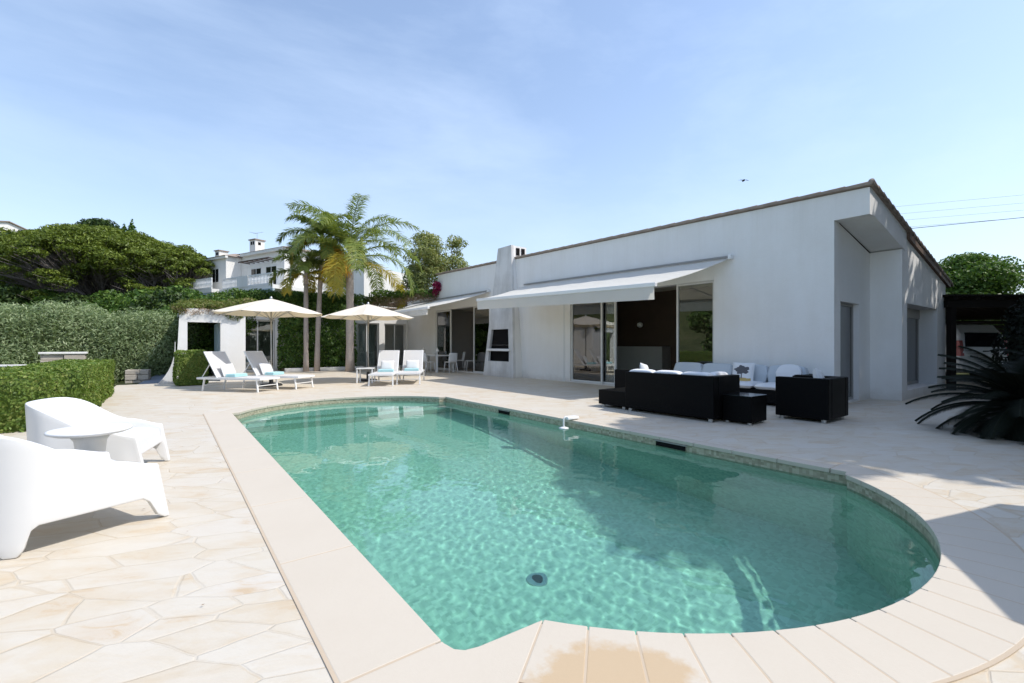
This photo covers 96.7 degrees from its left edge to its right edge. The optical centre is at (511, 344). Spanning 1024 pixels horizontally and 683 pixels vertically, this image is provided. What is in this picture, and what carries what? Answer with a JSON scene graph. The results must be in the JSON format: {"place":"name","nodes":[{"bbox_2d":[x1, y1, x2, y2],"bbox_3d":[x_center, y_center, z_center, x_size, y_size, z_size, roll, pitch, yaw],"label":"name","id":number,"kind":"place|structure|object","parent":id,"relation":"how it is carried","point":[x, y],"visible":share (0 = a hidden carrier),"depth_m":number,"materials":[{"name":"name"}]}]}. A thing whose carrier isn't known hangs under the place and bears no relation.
{"place":"outdoors","nodes":[
{"label":"outdoors","id":0,"kind":"place"},
{"bbox_2d":[0,221,26,231],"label":"gabled house","id":1,"kind":"structure","parent":0,"point":[9,225],"depth_m":100.22,"materials":[{"name":"paint"}]},
{"bbox_2d":[38,352,87,361],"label":"stone wall","id":2,"kind":"structure","parent":0,"point":[66,355],"depth_m":13.44,"materials":[{"name":"stone"}]},
{"bbox_2d":[139,374,165,383],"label":"path","id":3,"kind":"structure","parent":0,"point":[156,379],"depth_m":15.22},
{"bbox_2d":[16,348,967,386],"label":"ground","id":4,"kind":"structure","parent":0,"point":[122,382],"depth_m":14.89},
{"bbox_2d":[0,283,31,314],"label":"garden bush","id":5,"kind":"object","parent":4,"relation":"on","point":[5,292],"visible":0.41,"depth_m":37.97,"materials":[{"name":"green plant"}]},
{"bbox_2d":[0,302,67,364],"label":"olive shrub","id":6,"kind":"object","parent":4,"relation":"on","point":[13,336],"visible":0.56,"depth_m":14.21,"materials":[{"name":"green plant"}]},
{"bbox_2d":[21,288,62,309],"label":"garden bush","id":7,"kind":"object","parent":4,"relation":"on","point":[40,298],"visible":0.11,"depth_m":38.69,"materials":[{"name":"green plant"}]},
{"bbox_2d":[15,299,120,378],"bbox_3d":[-15.238,0.383,15.404,2.638,3.921,3.216,0,0,31],"label":"olive shrub","id":8,"kind":"object","parent":4,"relation":"on","point":[61,316],"visible":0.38,"depth_m":15.06,"materials":[{"name":"green plant"}]},
{"bbox_2d":[41,292,108,309],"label":"garden bush","id":9,"kind":"object","parent":4,"relation":"on","point":[66,297],"visible":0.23,"depth_m":38.46,"materials":[{"name":"green plant"}]},
{"bbox_2d":[75,218,119,229],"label":"round tree","id":10,"kind":"object","parent":4,"relation":"on","point":[102,222],"visible":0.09,"depth_m":83.71,"materials":[{"name":"green plant"}]},
{"bbox_2d":[81,289,124,314],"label":"garden bush","id":11,"kind":"object","parent":4,"relation":"on","point":[106,300],"visible":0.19,"depth_m":38.83,"materials":[{"name":"green plant"}]},
{"bbox_2d":[0,223,208,304],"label":"stone pine","id":12,"kind":"object","parent":4,"relation":"on","point":[80,258],"visible":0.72,"depth_m":40.39,"materials":[{"name":"green plant"}]},
{"bbox_2d":[126,219,137,232],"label":"cypress tree","id":13,"kind":"object","parent":4,"relation":"on","point":[131,227],"visible":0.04,"depth_m":85.88,"materials":[{"name":"green plant"}]},
{"bbox_2d":[108,288,158,315],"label":"garden bush","id":14,"kind":"object","parent":4,"relation":"on","point":[131,296],"visible":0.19,"depth_m":34.93,"materials":[{"name":"green plant"}]},
{"bbox_2d":[125,369,150,382],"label":"stone wall","id":15,"kind":"structure","parent":4,"relation":"on","point":[137,376],"depth_m":15.12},
{"bbox_2d":[74,307,203,384],"bbox_3d":[-13.445,0.487,16.552,3.087,3.753,3.878,0,0,23],"label":"olive shrub","id":16,"kind":"object","parent":4,"relation":"on","point":[145,341],"visible":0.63,"depth_m":16.04,"materials":[{"name":"green plant"}]},
{"bbox_2d":[121,286,189,318],"bbox_3d":[-25.447,-2.378,33.079,4.462,3.882,4.615,0,0,-37],"label":"garden bush","id":17,"kind":"object","parent":4,"relation":"on","point":[159,300],"visible":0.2,"depth_m":32.32,"materials":[{"name":"green plant"}]},
{"bbox_2d":[98,242,214,293],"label":"stone pine","id":18,"kind":"object","parent":4,"relation":"on","point":[170,255],"visible":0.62,"depth_m":43.86,"materials":[{"name":"green plant"}]},
{"bbox_2d":[137,284,205,310],"bbox_3d":[-25.985,-2.594,35.873,5.808,4.362,5.034,0,0,-37],"label":"garden bush","id":19,"kind":"object","parent":4,"relation":"on","point":[189,292],"visible":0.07,"depth_m":35.40,"materials":[{"name":"green plant"}]},
{"bbox_2d":[156,291,257,375],"bbox_3d":[-12.341,-0.223,18.746,2.161,4.100,4.564,0,0,14],"label":"laurel bush","id":20,"kind":"object","parent":4,"relation":"on","point":[207,344],"visible":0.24,"depth_m":17.89,"materials":[{"name":"green plant"}]},
{"bbox_2d":[184,232,416,307],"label":"neighbour villa","id":21,"kind":"object","parent":4,"relation":"on","point":[254,267],"visible":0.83,"depth_m":44.67,"materials":[{"name":"paint"}]},
{"bbox_2d":[212,268,218,283],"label":"window","id":22,"kind":"structure","parent":21,"relation":"in","point":[215,276],"depth_m":46.38,"materials":[{"name":"white glass"}]},
{"bbox_2d":[251,267,261,284],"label":"window","id":23,"kind":"structure","parent":21,"relation":"in","point":[258,270],"depth_m":45.35,"materials":[{"name":"white glass"}]},
{"bbox_2d":[266,265,276,284],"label":"window","id":24,"kind":"structure","parent":21,"relation":"in","point":[273,268],"depth_m":43.96,"materials":[{"name":"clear glass"}]},
{"bbox_2d":[396,275,419,290],"bbox_3d":[-8.746,-2.052,38.122,2.206,7.516,2.160,0,0,20],"label":"eucalyptus tree","id":25,"kind":"object","parent":4,"relation":"on","point":[406,285],"visible":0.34,"depth_m":37.91,"materials":[{"name":"green plant"}]},
{"bbox_2d":[401,230,451,288],"bbox_3d":[-7.470,-4.244,39.943,4.440,11.898,4.224,0,0,-37],"label":"eucalyptus tree","id":26,"kind":"object","parent":4,"relation":"on","point":[430,258],"visible":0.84,"depth_m":39.00,"materials":[{"name":"green plant"}]},
{"bbox_2d":[439,235,469,271],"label":"eucalyptus tree","id":27,"kind":"object","parent":4,"relation":"on","point":[455,243],"visible":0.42,"depth_m":40.81,"materials":[{"name":"green plant"}]},
{"bbox_2d":[905,345,1023,444],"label":"sago palm","id":28,"kind":"object","parent":4,"relation":"on","point":[1003,407],"visible":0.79,"depth_m":6.02,"materials":[{"name":"green plant"}]},
{"bbox_2d":[912,217,1023,228],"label":"overhead cable","id":29,"kind":"object","parent":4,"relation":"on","point":[969,222],"visible":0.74,"depth_m":33.98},
{"bbox_2d":[938,252,1023,293],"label":"broad tree","id":30,"kind":"object","parent":4,"relation":"on","point":[971,273],"visible":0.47,"depth_m":25.22,"materials":[{"name":"green plant"}]},
{"bbox_2d":[946,291,1023,341],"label":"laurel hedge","id":31,"kind":"object","parent":4,"relation":"on","point":[992,292],"depth_m":21.24,"materials":[{"name":"green plant"}]},
{"bbox_2d":[986,336,1023,390],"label":"sago palm","id":32,"kind":"object","parent":4,"relation":"on","point":[1014,351],"visible":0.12,"depth_m":7.63,"materials":[{"name":"green plant"}]},
{"bbox_2d":[0,367,1023,682],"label":"terrace paving","id":33,"kind":"structure","parent":0,"point":[190,587],"depth_m":2.93,"materials":[{"name":"stone"}]},
{"bbox_2d":[0,368,64,433],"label":"box hedge","id":34,"kind":"object","parent":33,"relation":"on","point":[16,394],"visible":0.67,"depth_m":6.29,"materials":[{"name":"green plant"}]},
{"bbox_2d":[0,358,115,406],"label":"box hedge","id":35,"kind":"object","parent":33,"relation":"on","point":[90,380],"visible":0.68,"depth_m":7.93,"materials":[{"name":"green plant"}]},
{"bbox_2d":[0,435,168,559],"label":"tub chair","id":36,"kind":"object","parent":33,"relation":"on","point":[40,484],"visible":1,"depth_m":2.67,"materials":[{"name":"white plastic"}]},
{"bbox_2d":[44,423,132,451],"bbox_3d":[-3.360,0.930,3.628,0.524,0.535,0.524,0,0,-37],"label":"round table","id":37,"kind":"object","parent":33,"relation":"on","point":[91,437],"visible":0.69,"depth_m":3.55,"materials":[{"name":"white plastic"}]},
{"bbox_2d":[25,397,169,462],"bbox_3d":[-3.837,0.846,4.227,0.918,0.705,0.796,0,0,-23],"label":"tub chair","id":38,"kind":"object","parent":33,"relation":"on","point":[137,440],"visible":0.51,"depth_m":4.19,"materials":[{"name":"white plastic"}]},
{"bbox_2d":[172,349,208,385],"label":"box bush","id":39,"kind":"object","parent":33,"relation":"on","point":[190,367],"visible":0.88,"depth_m":13.39,"materials":[{"name":"green plant"}]},
{"bbox_2d":[158,308,245,383],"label":"garden pavilion","id":40,"kind":"structure","parent":33,"relation":"on","point":[229,337],"depth_m":14.98,"materials":[{"name":"white paint"}]},
{"bbox_2d":[169,297,257,319],"bbox_3d":[-10.513,-1.292,16.315,2.868,1.015,4.132,0,0,-37],"label":"trailing vine","id":41,"kind":"object","parent":40,"relation":"on","point":[199,304],"visible":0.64,"depth_m":14.83,"materials":[{"name":"green plant"}]},
{"bbox_2d":[196,351,279,392],"bbox_3d":[-7.193,0.686,11.961,1.970,1.028,0.722,0,0,13],"label":"sun lounger","id":42,"kind":"object","parent":33,"relation":"on","point":[215,359],"visible":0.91,"depth_m":11.87,"materials":[{"name":"white"}]},
{"bbox_2d":[219,363,235,376],"bbox_3d":[-7.504,0.660,12.034,0.120,0.360,0.420,-25,-5,12],"label":"pillow","id":43,"kind":"object","parent":42,"relation":"on","point":[227,369],"visible":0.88,"depth_m":11.96,"materials":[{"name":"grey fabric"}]},
{"bbox_2d":[225,373,247,376],"bbox_3d":[-7.241,0.792,11.972,0.280,0.076,0.460,0,0,9],"label":"folded towel","id":44,"kind":"object","parent":42,"relation":"on","point":[237,375],"visible":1,"depth_m":11.83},
{"bbox_2d":[212,296,321,386],"bbox_3d":[-7.092,-0.117,13.400,2.772,2.630,2.772,0,0,22],"label":"parasol","id":45,"kind":"object","parent":33,"relation":"on","point":[270,308],"visible":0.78,"depth_m":13.22,"materials":[{"name":"fabric"}]},
{"bbox_2d":[242,351,314,389],"bbox_3d":[-6.604,0.686,12.742,1.970,1.028,0.722,0,0,13],"label":"sun lounger","id":46,"kind":"object","parent":33,"relation":"on","point":[255,358],"visible":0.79,"depth_m":12.67,"materials":[{"name":"white"}]},
{"bbox_2d":[259,362,272,374],"bbox_3d":[-6.916,0.660,12.815,0.120,0.360,0.420,-25,-5,12],"label":"pillow","id":47,"kind":"object","parent":46,"relation":"on","point":[265,367],"visible":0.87,"depth_m":12.73,"materials":[{"name":"grey fabric"}]},
{"bbox_2d":[268,248,335,371],"bbox_3d":[-9.323,-1.644,20.527,2.914,5.689,3.304,0,0,-37],"label":"palm tree","id":48,"kind":"object","parent":33,"relation":"on","point":[306,266],"visible":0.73,"depth_m":20.49,"materials":[{"name":"green plant"}]},
{"bbox_2d":[276,211,365,370],"bbox_3d":[-8.762,-2.477,21.092,3.830,7.359,3.715,0,0,-37],"label":"palm tree","id":49,"kind":"object","parent":33,"relation":"on","point":[318,228],"visible":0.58,"depth_m":20.70,"materials":[{"name":"green plant"}]},
{"bbox_2d":[284,366,363,371],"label":"planter kerb","id":50,"kind":"structure","parent":33,"relation":"on","point":[312,369],"depth_m":21.09,"materials":[{"name":"white paint"}]},
{"bbox_2d":[284,193,422,371],"bbox_3d":[-7.106,-2.587,20.503,5.936,7.575,6.149,0,0,-37],"label":"palm tree","id":51,"kind":"object","parent":33,"relation":"on","point":[335,267],"visible":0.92,"depth_m":20.09,"materials":[{"name":"green plant"}]},
{"bbox_2d":[356,367,375,382],"bbox_3d":[-4.657,0.963,14.521,0.520,0.470,0.520,0,0,-7],"label":"side table","id":52,"kind":"object","parent":33,"relation":"on","point":[360,368],"visible":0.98,"depth_m":14.30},
{"bbox_2d":[321,302,412,381],"bbox_3d":[-4.795,-0.117,15.169,2.772,2.630,2.772,0,0,11],"label":"parasol","id":53,"kind":"object","parent":33,"relation":"on","point":[368,311],"visible":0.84,"depth_m":14.98,"materials":[{"name":"fabric"}]},
{"bbox_2d":[368,350,400,385],"bbox_3d":[-3.921,0.686,14.134,0.722,1.028,1.970,0,0,-7],"label":"sun lounger","id":54,"kind":"object","parent":33,"relation":"on","point":[388,355],"visible":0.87,"depth_m":14.68,"materials":[{"name":"white"}]},
{"bbox_2d":[381,361,393,368],"bbox_3d":[-3.959,0.660,14.451,0.420,0.360,0.120,0,-24,-7],"label":"pillow","id":55,"kind":"object","parent":54,"relation":"on","point":[387,364],"visible":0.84,"depth_m":14.41,"materials":[{"name":"grey fabric"}]},
{"bbox_2d":[396,350,424,384],"bbox_3d":[-3.244,0.686,14.681,0.722,1.028,1.970,0,0,-7],"label":"sun lounger","id":56,"kind":"object","parent":33,"relation":"on","point":[413,354],"visible":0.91,"depth_m":15.22,"materials":[{"name":"white"}]},
{"bbox_2d":[406,360,418,367],"bbox_3d":[-3.283,0.660,14.999,0.420,0.360,0.120,0,-24,-7],"label":"pillow","id":57,"kind":"object","parent":56,"relation":"on","point":[412,363],"visible":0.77,"depth_m":14.96,"materials":[{"name":"grey fabric"}]},
{"bbox_2d":[423,353,435,372],"bbox_3d":[-3.645,0.769,19.729,0.521,0.862,0.446,0,0,-37],"label":"dining chair","id":58,"kind":"object","parent":33,"relation":"on","point":[425,359],"visible":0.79,"depth_m":19.54,"materials":[{"name":"white plastic"}]},
{"bbox_2d":[426,354,453,372],"bbox_3d":[-3.672,0.823,21.024,0.900,0.750,2.500,0,0,-37],"label":"dining table","id":59,"kind":"object","parent":33,"relation":"on","point":[429,355],"visible":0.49,"depth_m":20.12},
{"bbox_2d":[444,353,457,372],"bbox_3d":[-2.644,0.769,19.710,0.446,0.862,0.521,0,0,-37],"label":"dining chair","id":60,"kind":"object","parent":33,"relation":"on","point":[452,358],"visible":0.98,"depth_m":19.54,"materials":[{"name":"white plastic"}]},
{"bbox_2d":[483,245,525,377],"bbox_3d":[-0.146,-1.275,17.608,1.040,4.950,2.000,0,0,-37],"label":"barbecue chimney","id":61,"kind":"object","parent":33,"relation":"on","point":[503,354],"visible":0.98,"depth_m":17.23,"materials":[{"name":"paint"}]},
{"bbox_2d":[231,178,953,402],"bbox_3d":[-1.338,-1.140,17.752,15.230,4.680,24.635,0,0,-37],"label":"white villa","id":62,"kind":"object","parent":33,"relation":"on","point":[852,282],"visible":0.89,"depth_m":10.86,"materials":[{"name":"paint"}]},
{"bbox_2d":[258,320,273,369],"bbox_3d":[-11.301,0.017,20.871,0.710,2.295,0.060,0,0,-37],"label":"wing door","id":63,"kind":"structure","parent":62,"relation":"in","point":[258,320],"depth_m":21.04,"materials":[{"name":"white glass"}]},
{"bbox_2d":[223,288,368,312],"bbox_3d":[-10.012,-1.996,21.614,6.409,1.270,1.444,0,0,-37],"label":"trailing vine","id":64,"kind":"object","parent":62,"relation":"on","point":[295,297],"visible":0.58,"depth_m":21.06,"materials":[{"name":"green plant"}]},
{"bbox_2d":[276,301,357,370],"bbox_3d":[-9.230,-0.395,21.791,3.639,3.335,0.956,0,0,-37],"label":"climbing ivy","id":65,"kind":"object","parent":62,"relation":"attached to","point":[328,348],"visible":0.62,"depth_m":21.59,"materials":[{"name":"green plant"}]},
{"bbox_2d":[355,323,366,366],"bbox_3d":[-7.793,0.017,23.440,0.645,2.295,0.060,0,0,-37],"label":"wing door","id":66,"kind":"structure","parent":62,"relation":"in","point":[357,323],"depth_m":23.59,"materials":[{"name":"white glass"}]},
{"bbox_2d":[393,324,403,365],"bbox_3d":[-6.150,0.017,24.753,0.610,2.295,0.060,0,0,-37],"label":"wing door","id":67,"kind":"structure","parent":62,"relation":"in","point":[395,324],"depth_m":24.81,"materials":[{"name":"white metal"}]},
{"bbox_2d":[362,288,438,307],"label":"trailing vine","id":68,"kind":"object","parent":62,"relation":"on","point":[386,299],"visible":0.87,"depth_m":22.58,"materials":[{"name":"green plant"}]},
{"bbox_2d":[365,289,489,321],"bbox_3d":[-4.121,-1.690,20.453,2.725,1.120,7.130,0,0,-37],"label":"awning","id":69,"kind":"object","parent":62,"relation":"attached to","point":[418,309],"visible":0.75,"depth_m":18.98,"materials":[{"name":"white fabric"}]},
{"bbox_2d":[432,281,441,296],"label":"bougainvillea","id":70,"kind":"object","parent":62,"relation":"attached to","point":[436,285],"visible":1,"depth_m":21.78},
{"bbox_2d":[436,310,451,369],"bbox_3d":[-3.257,-0.243,21.737,0.060,2.815,1.440,0,0,-37],"label":"window","id":71,"kind":"structure","parent":62,"relation":"in","point":[443,318],"depth_m":21.68,"materials":[{"name":"grey glass"}]},
{"bbox_2d":[473,306,488,372],"bbox_3d":[-1.253,-0.243,19.077,0.060,2.815,1.260,0,0,-37],"label":"sliding door","id":72,"kind":"structure","parent":62,"relation":"in","point":[480,316],"depth_m":19.24,"materials":[{"name":"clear glass"}]},
{"bbox_2d":[571,302,602,382],"bbox_3d":[2.349,-0.195,14.297,0.060,2.720,1.310,0,0,-37],"label":"sliding door","id":73,"kind":"structure","parent":62,"relation":"in","point":[586,318],"depth_m":14.27,"materials":[{"name":"clear glass"}]},
{"bbox_2d":[476,254,732,309],"bbox_3d":[1.933,-1.597,12.901,2.145,1.255,7.680,0,0,-37],"label":"awning","id":74,"kind":"object","parent":62,"relation":"attached to","point":[640,284],"visible":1,"depth_m":11.84,"materials":[{"name":"white fabric"}]},
{"bbox_2d":[603,302,616,383],"bbox_3d":[2.684,-0.195,13.968,0.060,2.720,1.320,0,0,-37],"label":"sliding door","id":75,"kind":"structure","parent":62,"relation":"in","point":[609,308],"depth_m":13.65,"materials":[{"name":"clear glass"}]},
{"bbox_2d":[676,280,713,362],"bbox_3d":[4.575,-0.195,11.342,0.060,2.720,1.030,0,0,-37],"label":"window","id":76,"kind":"structure","parent":62,"relation":"in","point":[678,286],"depth_m":11.70,"materials":[{"name":"glass"}]},
{"bbox_2d":[840,303,852,399],"bbox_3d":[6.940,0.148,9.550,1.080,2.035,0.060,0,0,-37],"label":"recess door","id":77,"kind":"structure","parent":62,"relation":"in","point":[846,310],"depth_m":9.73,"materials":[{"name":"grey glass"}]},
{"bbox_2d":[907,318,918,384],"bbox_3d":[9.565,0.040,11.152,2.780,1.900,0.060,0,0,-37],"label":"gable window","id":78,"kind":"structure","parent":62,"relation":"in","point":[912,324],"depth_m":11.69,"materials":[{"name":"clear glass"}]},
{"bbox_2d":[599,387,625,408],"bbox_3d":[2.214,1.033,8.893,0.800,0.330,0.660,0,0,-37],"label":"ottoman","id":79,"kind":"object","parent":33,"relation":"on","point":[613,396],"visible":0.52,"depth_m":8.67,"materials":[{"name":"wicker"}]},
{"bbox_2d":[203,394,1023,682],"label":"coping mortar","id":80,"kind":"object","parent":33,"relation":"on","point":[1019,645],"visible":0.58,"depth_m":1.84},
{"bbox_2d":[204,394,1023,682],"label":"pool coping","id":81,"kind":"object","parent":80,"relation":"on","point":[362,616],"visible":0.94,"depth_m":1.92,"materials":[{"name":"stone"}]},
{"bbox_2d":[559,415,578,428],"bbox_3d":[0.900,1.251,7.227,0.375,0.259,0.160,0,0,-37],"label":"pool hose","id":82,"kind":"object","parent":81,"relation":"hanging from","point":[570,418],"visible":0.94,"depth_m":7.17,"materials":[{"name":"white plastic"}]},
{"bbox_2d":[615,369,658,387],"bbox_3d":[2.776,0.863,9.792,0.780,0.670,0.800,0,0,-37],"label":"wicker armchair","id":83,"kind":"object","parent":33,"relation":"on","point":[619,378],"visible":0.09,"depth_m":9.77,"materials":[{"name":"wicker"}]},
{"bbox_2d":[625,371,739,421],"bbox_3d":[2.912,0.843,7.917,0.820,0.710,1.700,0,0,-37],"label":"wicker sofa","id":84,"kind":"object","parent":33,"relation":"on","point":[699,396],"visible":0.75,"depth_m":7.46,"materials":[{"name":"wicker"}]},
{"bbox_2d":[722,392,766,424],"bbox_3d":[3.624,0.983,7.088,0.510,0.430,0.450,0,0,-37],"label":"wicker side table","id":85,"kind":"object","parent":33,"relation":"on","point":[749,408],"visible":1,"depth_m":6.93,"materials":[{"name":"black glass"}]},
{"bbox_2d":[740,374,812,403],"bbox_3d":[4.813,0.888,10.013,0.900,0.620,3.100,0,0,-37],"label":"wicker sofa","id":86,"kind":"object","parent":33,"relation":"on","point":[770,395],"visible":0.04,"depth_m":8.99,"materials":[{"name":"wicker"}]},
{"bbox_2d":[740,381,762,387],"bbox_3d":[4.932,0.830,9.689,0.760,0.130,0.680,0,0,-37],"label":"seat cushion","id":87,"kind":"object","parent":86,"relation":"on","point":[747,384],"visible":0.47,"depth_m":9.34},
{"bbox_2d":[732,362,754,380],"bbox_3d":[4.956,0.600,9.770,0.134,0.460,0.460,18,-12,-40],"label":"printed pillow","id":88,"kind":"object","parent":87,"relation":"on","point":[745,371],"visible":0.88,"depth_m":9.69,"materials":[{"name":"grey fabric"}]},
{"bbox_2d":[732,364,768,382],"bbox_3d":[5.173,0.630,9.852,0.170,0.420,0.745,12,-7,-38],"label":"back cushion","id":89,"kind":"object","parent":87,"relation":"on","point":[760,372],"visible":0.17,"depth_m":9.62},
{"bbox_2d":[754,382,774,389],"bbox_3d":[5.365,0.830,9.114,0.760,0.130,0.680,0,0,-37],"label":"seat cushion","id":90,"kind":"object","parent":86,"relation":"on","point":[767,386],"visible":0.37,"depth_m":9.03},
{"bbox_2d":[767,365,808,381],"bbox_3d":[5.615,0.630,9.265,0.170,0.420,0.745,11,-6,-35],"label":"back cushion","id":91,"kind":"object","parent":90,"relation":"on","point":[771,374],"visible":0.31,"depth_m":9.41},
{"bbox_2d":[775,364,802,376],"bbox_3d":[5.531,0.580,9.077,0.460,0.400,0.150,0,-20,45],"label":"scatter pillow","id":92,"kind":"object","parent":90,"relation":"on","point":[788,370],"visible":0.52,"depth_m":9.04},
{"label":"seat cushion","id":93,"kind":"object","parent":86,"relation":"on","visible":0},
{"bbox_2d":[674,362,702,372],"bbox_3d":[4.288,0.630,11.026,0.170,0.420,0.745,11,-7,-37],"label":"back cushion","id":94,"kind":"object","parent":93,"relation":"on","point":[683,367],"visible":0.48,"depth_m":10.97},
{"bbox_2d":[775,374,847,422],"bbox_3d":[4.911,0.858,7.457,0.860,0.680,0.760,0,0,-37],"label":"wicker armchair","id":95,"kind":"object","parent":33,"relation":"on","point":[824,400],"visible":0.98,"depth_m":7.17,"materials":[{"name":"wicker"}]},
{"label":"seat cushion","id":96,"kind":"object","parent":95,"relation":"on","visible":0},
{"bbox_2d":[813,368,824,377],"bbox_3d":[5.109,0.600,7.544,0.150,0.420,0.460,-19,-18,35],"label":"scatter pillow","id":97,"kind":"object","parent":96,"relation":"on","point":[817,373],"visible":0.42,"depth_m":7.41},
{"bbox_2d":[956,322,1008,376],"bbox_3d":[15.034,0.212,16.655,1.750,1.975,4.280,0,0,-4],"label":"car","id":98,"kind":"object","parent":33,"relation":"on","point":[981,338],"visible":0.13,"depth_m":14.64,"materials":[{"name":"white paint"}]},
{"bbox_2d":[943,294,1023,389],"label":"carport","id":99,"kind":"object","parent":33,"relation":"on","point":[976,306],"visible":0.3,"depth_m":12.06,"materials":[{"name":"wood"}]},
{"bbox_2d":[990,297,1023,377],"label":"shade bush","id":100,"kind":"object","parent":33,"relation":"on","point":[1017,328],"visible":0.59,"depth_m":9.26,"materials":[{"name":"green plant"}]},
{"bbox_2d":[0,0,1023,293],"label":"sky","id":101,"kind":"structure","parent":0,"point":[534,125],"materials":[{"name":"blue"}]},
{"bbox_2d":[238,401,939,649],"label":"pool water","id":102,"kind":"structure","parent":0,"point":[460,527],"depth_m":3.30,"materials":[{"name":"liquid"}]},
{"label":"pool walls","id":103,"kind":"structure","parent":0,"visible":0},
{"bbox_2d":[234,398,939,557],"bbox_3d":[-0.964,1.315,6.247,4.244,0.170,10.024,0,0,-37],"label":"pool tile band","id":104,"kind":"object","parent":103,"relation":"attached to","point":[898,510],"visible":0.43,"depth_m":5.37,"materials":[{"name":"tile"}]},
{"bbox_2d":[654,439,686,450],"bbox_3d":[2.019,1.279,5.804,0.030,0.072,0.460,0,0,-37],"label":"skimmer mouth","id":105,"kind":"object","parent":104,"relation":"attached to","point":[671,445],"visible":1,"depth_m":5.78},
{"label":"seat cushion","id":106,"kind":"object","parent":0,"visible":0},
{"bbox_2d":[682,371,713,375],"bbox_3d":[3.033,0.650,7.457,0.180,0.420,0.555,-8,5,-37],"label":"back cushion","id":107,"kind":"object","parent":106,"relation":"on","point":[697,373],"visible":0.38,"depth_m":7.36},
{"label":"seat cushion","id":108,"kind":"object","parent":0,"visible":0},
{"bbox_2d":[630,369,654,372],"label":"back cushion","id":109,"kind":"object","parent":108,"relation":"on","point":[644,370],"visible":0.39,"depth_m":8.22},
{"bbox_2d":[654,370,682,373],"bbox_3d":[2.714,0.650,7.880,0.180,0.420,0.555,-8,5,-38],"label":"back cushion","id":110,"kind":"object","parent":108,"relation":"on","point":[669,371],"visible":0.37,"depth_m":7.79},
{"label":"seat cushion","id":111,"kind":"object","parent":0,"visible":0},
{"bbox_2d":[702,363,732,374],"bbox_3d":[4.730,0.630,10.439,0.170,0.420,0.745,11,-6,-35],"label":"back cushion","id":112,"kind":"object","parent":111,"relation":"on","point":[716,367],"visible":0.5,"depth_m":10.39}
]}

